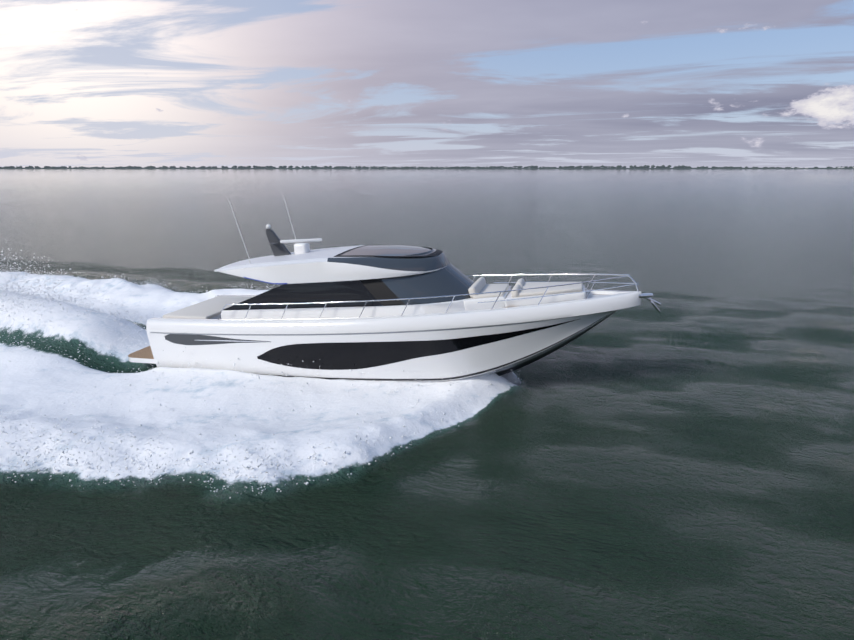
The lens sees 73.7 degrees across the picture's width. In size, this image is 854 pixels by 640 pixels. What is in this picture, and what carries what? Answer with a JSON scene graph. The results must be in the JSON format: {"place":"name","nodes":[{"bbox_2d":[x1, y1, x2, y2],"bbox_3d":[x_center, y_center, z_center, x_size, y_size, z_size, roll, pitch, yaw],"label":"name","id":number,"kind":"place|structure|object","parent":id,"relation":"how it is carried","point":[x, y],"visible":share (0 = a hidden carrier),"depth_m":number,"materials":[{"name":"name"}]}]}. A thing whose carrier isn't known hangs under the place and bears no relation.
{"place":"outdoors","nodes":[
{"label":"outdoors","id":0,"kind":"place"},
{"bbox_2d":[0,169,853,639],"bbox_3d":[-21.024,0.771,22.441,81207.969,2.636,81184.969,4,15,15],"label":"sea","id":1,"kind":"structure","parent":0,"point":[680,467],"depth_m":15.98,"materials":[{"name":"liquid"}]},
{"bbox_2d":[0,240,521,497],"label":"spray droplets","id":2,"kind":"object","parent":1,"relation":"on","point":[97,309],"visible":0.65,"depth_m":18.27},
{"bbox_2d":[128,196,660,380],"bbox_3d":[-1.825,-1.015,20.344,19.029,6.712,4.863,2,15,15],"label":"yacht","id":3,"kind":"object","parent":1,"relation":"on","point":[385,312],"visible":1,"depth_m":18.63,"materials":[{"name":"white plastic"}]},
{"bbox_2d":[0,165,853,168],"bbox_3d":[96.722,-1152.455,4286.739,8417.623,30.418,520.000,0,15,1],"label":"distant treeline","id":4,"kind":"object","parent":1,"relation":"on","point":[406,167],"visible":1,"depth_m":4158.99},
{"bbox_2d":[0,0,853,167],"label":"sky","id":5,"kind":"structure","parent":0,"point":[85,83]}
]}

